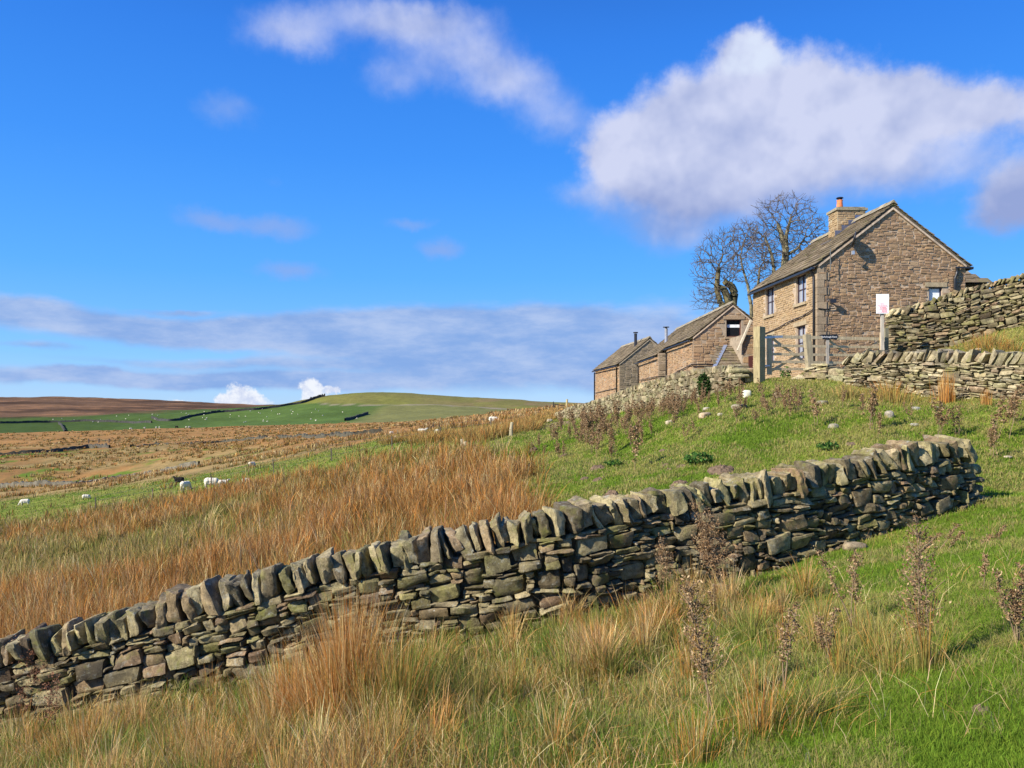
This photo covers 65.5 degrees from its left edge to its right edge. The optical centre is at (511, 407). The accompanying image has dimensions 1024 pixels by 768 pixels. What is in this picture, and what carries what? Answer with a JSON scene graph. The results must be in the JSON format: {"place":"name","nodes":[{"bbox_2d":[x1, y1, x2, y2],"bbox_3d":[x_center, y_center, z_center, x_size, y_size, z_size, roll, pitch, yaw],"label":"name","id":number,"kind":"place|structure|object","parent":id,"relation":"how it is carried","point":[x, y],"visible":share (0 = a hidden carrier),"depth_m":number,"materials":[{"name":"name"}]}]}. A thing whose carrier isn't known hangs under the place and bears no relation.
{"place":"outdoors","nodes":[
{"label":"outdoors","id":0,"kind":"place"},
{"bbox_2d":[0,326,1023,767],"bbox_3d":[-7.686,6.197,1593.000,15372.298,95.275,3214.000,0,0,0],"label":"ground","id":1,"kind":"structure","parent":0,"point":[378,407],"depth_m":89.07,"materials":[{"name":"plant"}]},
{"bbox_2d":[11,634,53,716],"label":"dock stalk","id":2,"kind":"object","parent":1,"relation":"on","point":[32,673],"visible":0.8,"depth_m":9.92,"materials":[{"name":"brown plant"}]},
{"bbox_2d":[36,670,67,729],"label":"dock stalk","id":3,"kind":"object","parent":1,"relation":"on","point":[49,702],"visible":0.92,"depth_m":9.03,"materials":[{"name":"brown plant"}]},
{"bbox_2d":[0,443,110,455],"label":"field wall","id":4,"kind":"structure","parent":1,"relation":"on","point":[105,445],"depth_m":240.01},
{"bbox_2d":[0,419,151,423],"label":"field wall","id":5,"kind":"structure","parent":1,"relation":"on","point":[81,420],"depth_m":1021.79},
{"bbox_2d":[0,701,185,767],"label":"rush clump","id":6,"kind":"object","parent":1,"relation":"on","point":[80,732],"visible":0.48,"depth_m":7.73,"materials":[{"name":"beige plant"}]},
{"bbox_2d":[0,461,199,487],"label":"field wall","id":7,"kind":"structure","parent":1,"relation":"on","point":[35,483],"depth_m":148.01,"materials":[{"name":"stone"}]},
{"bbox_2d":[84,696,279,767],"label":"rush clump","id":8,"kind":"object","parent":1,"relation":"on","point":[187,718],"visible":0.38,"depth_m":7.01,"materials":[{"name":"beige plant"}]},
{"bbox_2d":[180,481,191,490],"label":"sheep","id":9,"kind":"object","parent":1,"relation":"on","point":[183,483],"visible":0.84,"depth_m":57.81},
{"bbox_2d":[204,477,218,486],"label":"sheep","id":10,"kind":"object","parent":1,"relation":"on","point":[207,480],"visible":0.56,"depth_m":53.99},
{"bbox_2d":[151,397,313,420],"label":"field wall","id":11,"kind":"structure","parent":1,"relation":"on","point":[211,412],"depth_m":1094.32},
{"bbox_2d":[130,428,382,446],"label":"field wall","id":12,"kind":"structure","parent":1,"relation":"on","point":[339,434],"depth_m":198.12,"materials":[{"name":"stone"}]},
{"bbox_2d":[151,632,381,754],"bbox_3d":[-1.989,2.540,7.092,1.994,1.154,2.139,0,0,24],"label":"rush clump","id":13,"kind":"object","parent":1,"relation":"on","point":[280,687],"visible":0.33,"depth_m":6.99,"materials":[{"name":"beige plant"}]},
{"bbox_2d":[0,431,574,637],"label":"rush field","id":14,"kind":"structure","parent":1,"relation":"on","point":[40,582],"depth_m":22.17,"materials":[{"name":"brown plant"}]},
{"bbox_2d":[95,418,490,509],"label":"wire fence","id":15,"kind":"object","parent":1,"relation":"on","point":[391,444],"visible":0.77,"depth_m":51.25,"materials":[{"name":"metal"}]},
{"bbox_2d":[0,402,586,523],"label":"moor tussocks","id":16,"kind":"object","parent":1,"relation":"on","point":[533,420],"visible":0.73,"depth_m":135.88,"materials":[{"name":"brown plant"}]},
{"bbox_2d":[208,577,495,743],"bbox_3d":[-1.415,2.195,6.840,2.457,1.568,2.262,0,0,-17],"label":"rush clump","id":17,"kind":"object","parent":1,"relation":"on","point":[340,646],"visible":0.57,"depth_m":6.73,"materials":[{"name":"brown plant"}]},
{"bbox_2d":[344,412,368,420],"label":"field wall","id":18,"kind":"structure","parent":1,"relation":"on","point":[355,416],"depth_m":900.11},
{"bbox_2d":[281,610,504,744],"bbox_3d":[-0.946,2.168,6.232,1.829,1.178,1.833,0,0,0],"label":"rush clump","id":19,"kind":"object","parent":1,"relation":"on","point":[397,682],"visible":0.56,"depth_m":6.24,"materials":[{"name":"beige plant"}]},
{"bbox_2d":[401,651,559,723],"bbox_3d":[-0.325,2.285,6.440,1.552,0.686,1.748,0,0,0],"label":"rush clump","id":20,"kind":"object","parent":1,"relation":"on","point":[473,682],"visible":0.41,"depth_m":6.42,"materials":[{"name":"green plant"}]},
{"bbox_2d":[0,434,996,735],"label":"dry stone wall","id":21,"kind":"structure","parent":1,"relation":"on","point":[596,546],"depth_m":10.10,"materials":[{"name":"stone"}]},
{"bbox_2d":[0,509,1023,767],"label":"long grass","id":22,"kind":"structure","parent":1,"relation":"on","point":[400,743],"depth_m":6.41,"materials":[{"name":"plant"}]},
{"bbox_2d":[511,682,607,767],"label":"rush clump","id":23,"kind":"object","parent":1,"relation":"on","point":[557,722],"visible":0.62,"depth_m":4.91,"materials":[{"name":"beige plant"}]},
{"bbox_2d":[555,438,565,455],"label":"withered thistle","id":24,"kind":"object","parent":1,"relation":"on","point":[558,447],"visible":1,"depth_m":24.61,"materials":[{"name":"brown plant"}]},
{"bbox_2d":[160,502,1023,767],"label":"turf","id":25,"kind":"structure","parent":1,"relation":"on","point":[875,752],"depth_m":5.16,"materials":[{"name":"green plant"}]},
{"bbox_2d":[587,425,601,445],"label":"withered thistle","id":26,"kind":"object","parent":1,"relation":"on","point":[598,429],"visible":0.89,"depth_m":23.79,"materials":[{"name":"brown plant"}]},
{"bbox_2d":[596,407,607,427],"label":"withered thistle","id":27,"kind":"object","parent":1,"relation":"on","point":[600,414],"visible":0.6,"depth_m":28.89,"materials":[{"name":"brown plant"}]},
{"bbox_2d":[606,419,617,451],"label":"withered thistle","id":28,"kind":"object","parent":1,"relation":"on","point":[610,432],"visible":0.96,"depth_m":23.46,"materials":[{"name":"brown plant"}]},
{"bbox_2d":[604,458,623,465],"bbox_3d":[2.732,1.447,21.094,0.623,0.230,0.453,0,0,0],"label":"nettle patch","id":29,"kind":"object","parent":1,"relation":"on","point":[612,462],"visible":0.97,"depth_m":21.01,"materials":[{"name":"green plant"}]},
{"bbox_2d":[613,400,620,428],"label":"withered thistle","id":30,"kind":"object","parent":1,"relation":"on","point":[616,413],"visible":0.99,"depth_m":27.75,"materials":[{"name":"brown plant"}]},
{"bbox_2d":[504,604,732,675],"bbox_3d":[0.919,2.248,7.502,1.861,0.717,1.888,0,0,-21],"label":"rush clump","id":31,"kind":"object","parent":1,"relation":"on","point":[595,635],"visible":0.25,"depth_m":7.68,"materials":[{"name":"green plant"}]},
{"bbox_2d":[592,332,656,399],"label":"outbuilding","id":32,"kind":"structure","parent":1,"relation":"on","point":[616,371],"depth_m":73.55,"materials":[{"name":"stone"}]},
{"bbox_2d":[620,411,629,431],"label":"withered thistle","id":33,"kind":"object","parent":1,"relation":"on","point":[626,420],"visible":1,"depth_m":25.34,"materials":[{"name":"brown plant"}]},
{"bbox_2d":[630,425,642,462],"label":"withered thistle","id":34,"kind":"object","parent":1,"relation":"on","point":[635,437],"visible":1,"depth_m":19.73,"materials":[{"name":"brown plant"}]},
{"bbox_2d":[632,399,642,421],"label":"withered thistle","id":35,"kind":"object","parent":1,"relation":"on","point":[634,410],"visible":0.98,"depth_m":27.76,"materials":[{"name":"brown plant"}]},
{"bbox_2d":[614,592,666,625],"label":"rush clump","id":36,"kind":"object","parent":1,"relation":"on","point":[640,607],"visible":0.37,"depth_m":8.68,"materials":[{"name":"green plant"}]},
{"bbox_2d":[554,364,753,418],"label":"farmyard wall","id":37,"kind":"structure","parent":1,"relation":"on","point":[658,389],"depth_m":36.76,"materials":[{"name":"stone"}]},
{"bbox_2d":[654,533,676,593],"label":"withered thistle","id":38,"kind":"object","parent":1,"relation":"on","point":[666,554],"visible":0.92,"depth_m":10.14,"materials":[{"name":"brown plant"}]},
{"bbox_2d":[638,616,732,686],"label":"rush clump","id":39,"kind":"object","parent":1,"relation":"on","point":[690,661],"visible":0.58,"depth_m":6.23,"materials":[{"name":"beige plant"}]},
{"bbox_2d":[635,301,752,383],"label":"barn","id":40,"kind":"structure","parent":1,"relation":"on","point":[690,345],"depth_m":49.00,"materials":[{"name":"stone"}]},
{"bbox_2d":[723,316,744,338],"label":"window","id":41,"kind":"structure","parent":40,"relation":"in","point":[733,327],"depth_m":48.15,"materials":[{"name":"black glass"}]},
{"bbox_2d":[665,566,727,715],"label":"withered thistle","id":42,"kind":"object","parent":1,"relation":"on","point":[694,604],"visible":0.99,"depth_m":5.23,"materials":[{"name":"brown plant"}]},
{"bbox_2d":[682,451,713,464],"bbox_3d":[4.314,1.167,18.396,0.733,0.348,0.549,0,0,0],"label":"nettle patch","id":43,"kind":"object","parent":1,"relation":"on","point":[693,459],"visible":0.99,"depth_m":18.35,"materials":[{"name":"green plant"}]},
{"bbox_2d":[638,691,763,767],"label":"rush clump","id":44,"kind":"object","parent":1,"relation":"on","point":[694,752],"visible":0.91,"depth_m":4.36,"materials":[{"name":"beige plant"}]},
{"bbox_2d":[696,372,710,396],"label":"ivy bush","id":45,"kind":"object","parent":1,"relation":"on","point":[704,378],"visible":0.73,"depth_m":27.55,"materials":[{"name":"green plant"}]},
{"bbox_2d":[705,584,719,615],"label":"withered thistle","id":46,"kind":"object","parent":1,"relation":"on","point":[713,595],"visible":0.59,"depth_m":8.41,"materials":[{"name":"brown plant"}]},
{"bbox_2d":[689,498,741,594],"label":"withered thistle","id":47,"kind":"object","parent":1,"relation":"on","point":[705,549],"visible":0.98,"depth_m":9.51,"materials":[{"name":"brown plant"}]},
{"bbox_2d":[689,226,745,311],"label":"bare tree","id":48,"kind":"object","parent":1,"relation":"on","point":[719,289],"visible":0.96,"depth_m":59.77,"materials":[{"name":"brown plant"}]},
{"bbox_2d":[707,464,733,474],"bbox_3d":[4.598,1.398,17.563,0.744,0.302,0.744,0,0,0],"label":"molehill","id":49,"kind":"object","parent":1,"relation":"on","point":[720,469],"visible":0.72,"depth_m":17.44,"materials":[{"name":"soil"}]},
{"bbox_2d":[710,320,752,367],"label":"lean to","id":50,"kind":"object","parent":1,"relation":"on","point":[739,350],"visible":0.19,"depth_m":44.91,"materials":[{"name":"stone"}]},
{"bbox_2d":[731,401,741,423],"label":"withered thistle","id":51,"kind":"object","parent":1,"relation":"on","point":[736,414],"visible":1,"depth_m":21.62,"materials":[{"name":"brown plant"}]},
{"bbox_2d":[721,595,779,631],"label":"rush clump","id":52,"kind":"object","parent":1,"relation":"on","point":[760,614],"visible":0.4,"depth_m":7.47,"materials":[{"name":"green plant"}]},
{"bbox_2d":[725,216,779,317],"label":"bare tree","id":53,"kind":"object","parent":1,"relation":"on","point":[747,285],"visible":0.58,"depth_m":63.95,"materials":[{"name":"brown plant"}]},
{"bbox_2d":[753,326,764,382],"bbox_3d":[8.388,-1.712,27.000,0.279,2.066,0.270,0,0,-32],"label":"gate post","id":54,"kind":"object","parent":1,"relation":"on","point":[759,352],"visible":0.89,"depth_m":26.90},
{"bbox_2d":[765,335,879,374],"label":"farm gate","id":55,"kind":"structure","parent":54,"relation":"attached to","point":[770,361],"depth_m":27.58,"materials":[{"name":"wood"}]},
{"bbox_2d":[818,334,837,339],"bbox_3d":[11.059,-2.465,27.837,0.700,0.205,0.027,0,0,0],"label":"name plate","id":56,"kind":"object","parent":55,"relation":"attached to","point":[830,336],"visible":1,"depth_m":27.83,"materials":[{"name":"black plastic"}]},
{"bbox_2d":[761,394,775,415],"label":"withered thistle","id":57,"kind":"object","parent":1,"relation":"on","point":[767,408],"visible":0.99,"depth_m":21.54,"materials":[{"name":"brown plant"}]},
{"bbox_2d":[664,651,884,759],"bbox_3d":[1.389,1.729,4.538,1.337,0.632,1.196,0,0,-34],"label":"rush clump","id":58,"kind":"object","parent":1,"relation":"on","point":[760,719],"visible":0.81,"depth_m":4.58,"materials":[{"name":"beige plant"}]},
{"bbox_2d":[778,391,789,409],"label":"withered thistle","id":59,"kind":"object","parent":1,"relation":"on","point":[784,398],"visible":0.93,"depth_m":21.72,"materials":[{"name":"brown plant"}]},
{"bbox_2d":[741,190,828,272],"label":"bare tree","id":60,"kind":"object","parent":1,"relation":"on","point":[784,244],"visible":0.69,"depth_m":57.78,"materials":[{"name":"brown plant"}]},
{"bbox_2d":[779,366,791,377],"bbox_3d":[9.919,-1.244,28.797,0.520,0.604,0.378,0,0,0],"label":"nettle patch","id":61,"kind":"object","parent":1,"relation":"on","point":[783,373],"visible":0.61,"depth_m":28.76,"materials":[{"name":"green plant"}]},
{"bbox_2d":[781,383,794,403],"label":"withered thistle","id":62,"kind":"object","parent":1,"relation":"on","point":[787,391],"visible":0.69,"depth_m":22.50,"materials":[{"name":"brown plant"}]},
{"bbox_2d":[774,599,803,691],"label":"withered thistle","id":63,"kind":"object","parent":1,"relation":"on","point":[794,624],"visible":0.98,"depth_m":5.37,"materials":[{"name":"brown plant"}]},
{"bbox_2d":[794,386,803,412],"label":"withered thistle","id":64,"kind":"object","parent":1,"relation":"on","point":[799,398],"visible":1,"depth_m":21.24,"materials":[{"name":"brown plant"}]},
{"bbox_2d":[711,655,916,756],"bbox_3d":[1.680,1.719,4.673,1.321,0.598,1.469,0,0,0],"label":"rush clump","id":65,"kind":"object","parent":1,"relation":"on","point":[822,708],"visible":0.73,"depth_m":4.63,"materials":[{"name":"green plant"}]},
{"bbox_2d":[808,389,822,424],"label":"withered thistle","id":66,"kind":"object","parent":1,"relation":"on","point":[813,399],"visible":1,"depth_m":19.66,"materials":[{"name":"brown plant"}]},
{"bbox_2d":[777,587,860,631],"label":"rush clump","id":67,"kind":"object","parent":1,"relation":"on","point":[819,607],"visible":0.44,"depth_m":6.92,"materials":[{"name":"beige plant"}]},
{"bbox_2d":[792,363,846,381],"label":"tumbled wall","id":68,"kind":"structure","parent":1,"relation":"on","point":[823,371],"depth_m":26.11,"materials":[{"name":"stone"}]},
{"bbox_2d":[803,334,813,367],"bbox_3d":[9.941,-1.767,26.690,0.328,1.383,0.200,0,0,-9],"label":"gate post","id":69,"kind":"object","parent":68,"relation":"on","point":[808,349],"visible":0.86,"depth_m":26.59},
{"bbox_2d":[811,604,842,658],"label":"withered thistle","id":70,"kind":"object","parent":1,"relation":"on","point":[819,629],"visible":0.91,"depth_m":5.89,"materials":[{"name":"brown plant"}]},
{"bbox_2d":[816,440,838,449],"bbox_3d":[7.085,0.825,17.764,0.468,0.244,0.477,0,0,38],"label":"nettle patch","id":71,"kind":"object","parent":1,"relation":"on","point":[822,445],"visible":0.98,"depth_m":17.71,"materials":[{"name":"green plant"}]},
{"bbox_2d":[816,546,865,629],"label":"withered thistle","id":72,"kind":"object","parent":1,"relation":"on","point":[855,584],"visible":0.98,"depth_m":6.72,"materials":[{"name":"brown plant"}]},
{"bbox_2d":[801,624,885,681],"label":"rush clump","id":73,"kind":"object","parent":1,"relation":"on","point":[841,662],"visible":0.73,"depth_m":5.41,"materials":[{"name":"beige plant"}]},
{"bbox_2d":[804,381,901,408],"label":"rush clump","id":74,"kind":"object","parent":1,"relation":"on","point":[848,389],"visible":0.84,"depth_m":23.22,"materials":[{"name":"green plant"}]},
{"bbox_2d":[842,541,867,550],"bbox_3d":[4.873,1.976,11.318,0.345,0.138,0.262,0,0,-13],"label":"field stone","id":75,"kind":"object","parent":1,"relation":"on","point":[850,546],"visible":0.76,"depth_m":11.22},
{"bbox_2d":[859,393,865,416],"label":"withered thistle","id":76,"kind":"object","parent":1,"relation":"on","point":[862,400],"visible":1,"depth_m":19.74,"materials":[{"name":"brown plant"}]},
{"bbox_2d":[809,598,921,644],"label":"rush clump","id":77,"kind":"object","parent":1,"relation":"on","point":[856,628],"visible":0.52,"depth_m":6.35,"materials":[{"name":"beige plant"}]},
{"bbox_2d":[820,596,915,662],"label":"rush clump","id":78,"kind":"object","parent":1,"relation":"on","point":[872,647],"visible":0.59,"depth_m":5.72,"materials":[{"name":"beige plant"}]},
{"bbox_2d":[747,197,991,378],"bbox_3d":[17.799,-5.221,39.017,9.650,10.277,9.049,0,0,-3],"label":"farmhouse","id":79,"kind":"object","parent":1,"relation":"on","point":[844,270],"visible":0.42,"depth_m":35.16,"materials":[{"name":"brown stone"}]},
{"bbox_2d":[763,285,774,318],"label":"window","id":80,"kind":"structure","parent":79,"relation":"in","point":[770,292],"depth_m":41.06,"materials":[{"name":"white glass"}]},
{"bbox_2d":[765,330,774,365],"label":"window","id":81,"kind":"structure","parent":79,"relation":"in","point":[772,332],"depth_m":40.65,"materials":[{"name":"white glass"}]},
{"bbox_2d":[793,272,806,307],"bbox_3d":[13.400,-5.535,36.869,0.270,1.630,1.560,0,0,-3],"label":"window","id":82,"kind":"structure","parent":79,"relation":"in","point":[801,279],"depth_m":37.04,"materials":[{"name":"clear glass"}]},
{"bbox_2d":[793,320,806,360],"bbox_3d":[13.400,-3.060,36.874,0.270,1.880,1.450,0,0,-3],"label":"window","id":83,"kind":"structure","parent":79,"relation":"in","point":[801,330],"depth_m":37.14,"materials":[{"name":"clear glass"}]},
{"bbox_2d":[925,282,946,300],"bbox_3d":[18.743,-4.875,35.296,1.000,1.350,0.205,0,0,-3],"label":"window","id":84,"kind":"structure","parent":79,"relation":"in","point":[934,287],"depth_m":35.33,"materials":[{"name":"clear glass"}]},
{"bbox_2d":[866,384,878,429],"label":"withered thistle","id":85,"kind":"object","parent":1,"relation":"on","point":[873,399],"visible":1,"depth_m":18.62,"materials":[{"name":"brown plant"}]},
{"bbox_2d":[876,412,883,437],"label":"withered thistle","id":86,"kind":"object","parent":1,"relation":"on","point":[879,423],"visible":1,"depth_m":17.82,"materials":[{"name":"brown plant"}]},
{"bbox_2d":[828,378,936,406],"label":"rush clump","id":87,"kind":"object","parent":1,"relation":"on","point":[887,393],"visible":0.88,"depth_m":22.58,"materials":[{"name":"beige plant"}]},
{"bbox_2d":[876,294,888,349],"bbox_3d":[12.965,-2.823,27.911,0.435,2.316,0.128,0,0,0],"label":"notice sign","id":88,"kind":"object","parent":1,"relation":"on","point":[882,304],"visible":0.99,"depth_m":27.85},
{"bbox_2d":[884,328,888,351],"bbox_3d":[13.491,-2.119,28.750,0.152,1.516,0.140,0,0,-11],"label":"gate post","id":89,"kind":"object","parent":1,"relation":"on","point":[886,338],"visible":0.42,"depth_m":28.69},
{"bbox_2d":[838,612,951,678],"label":"rush clump","id":90,"kind":"object","parent":1,"relation":"on","point":[888,656],"visible":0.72,"depth_m":5.29,"materials":[{"name":"beige plant"}]},
{"bbox_2d":[902,402,913,421],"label":"withered thistle","id":91,"kind":"object","parent":1,"relation":"on","point":[911,408],"visible":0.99,"depth_m":19.33,"materials":[{"name":"brown plant"}]},
{"bbox_2d":[889,510,953,665],"bbox_3d":[2.688,1.191,5.263,0.363,1.068,0.522,0,0,20],"label":"withered thistle","id":92,"kind":"object","parent":1,"relation":"on","point":[920,565],"visible":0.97,"depth_m":5.19,"materials":[{"name":"brown plant"}]},
{"bbox_2d":[881,589,980,673],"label":"rush clump","id":93,"kind":"object","parent":1,"relation":"on","point":[923,661],"visible":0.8,"depth_m":5.14,"materials":[{"name":"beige plant"}]},
{"bbox_2d":[842,348,1023,400],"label":"boundary wall","id":94,"kind":"structure","parent":1,"relation":"on","point":[998,372],"depth_m":22.84,"materials":[{"name":"stone"}]},
{"bbox_2d":[928,396,951,434],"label":"withered thistle","id":95,"kind":"object","parent":1,"relation":"on","point":[940,413],"visible":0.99,"depth_m":17.95,"materials":[{"name":"brown plant"}]},
{"bbox_2d":[928,367,962,402],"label":"rush clump","id":96,"kind":"object","parent":1,"relation":"on","point":[944,395],"visible":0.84,"depth_m":21.84,"materials":[{"name":"orange plant"}]},
{"bbox_2d":[885,273,1023,362],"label":"field wall","id":97,"kind":"structure","parent":1,"relation":"on","point":[956,316],"depth_m":28.74,"materials":[{"name":"stone"}]},
{"bbox_2d":[949,404,964,433],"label":"withered thistle","id":98,"kind":"object","parent":1,"relation":"on","point":[956,416],"visible":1,"depth_m":18.03,"materials":[{"name":"brown plant"}]},
{"bbox_2d":[922,523,1007,549],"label":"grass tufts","id":99,"kind":"object","parent":1,"relation":"on","point":[957,537],"visible":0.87,"depth_m":9.74,"materials":[{"name":"brown plant"}]},
{"bbox_2d":[966,703,990,714],"bbox_3d":[2.469,1.629,4.212,0.115,0.127,0.115,0,0,0],"label":"stone","id":100,"kind":"object","parent":1,"relation":"on","point":[979,708],"visible":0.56,"depth_m":4.20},
{"bbox_2d":[940,328,1023,351],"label":"rush clump","id":101,"kind":"object","parent":1,"relation":"on","point":[989,339],"visible":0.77,"depth_m":26.36,"materials":[{"name":"yellow plant"}]},
{"bbox_2d":[978,553,990,588],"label":"withered thistle","id":102,"kind":"object","parent":1,"relation":"on","point":[986,563],"visible":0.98,"depth_m":7.14,"materials":[{"name":"brown plant"}]},
{"bbox_2d":[977,386,1001,405],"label":"rush clump","id":103,"kind":"object","parent":1,"relation":"on","point":[986,400],"visible":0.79,"depth_m":20.60,"materials":[{"name":"orange plant"}]},
{"bbox_2d":[987,418,999,455],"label":"withered thistle","id":104,"kind":"object","parent":1,"relation":"on","point":[991,435],"visible":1,"depth_m":16.23,"materials":[{"name":"brown plant"}]},
{"bbox_2d":[982,337,1023,351],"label":"rush clump","id":105,"kind":"object","parent":1,"relation":"on","point":[1008,345],"visible":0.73,"depth_m":25.84,"materials":[{"name":"yellow plant"}]},
{"bbox_2d":[989,559,1023,643],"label":"withered thistle","id":106,"kind":"object","parent":1,"relation":"on","point":[1017,612],"visible":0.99,"depth_m":5.30,"materials":[{"name":"brown plant"}]},
{"bbox_2d":[990,382,1023,438],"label":"withered thistle","id":107,"kind":"object","parent":1,"relation":"on","point":[1011,408],"visible":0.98,"depth_m":17.84,"materials":[{"name":"brown plant"}]},
{"bbox_2d":[0,0,1023,404],"label":"sky","id":108,"kind":"structure","parent":0,"point":[253,202],"materials":[{"name":"blue"}]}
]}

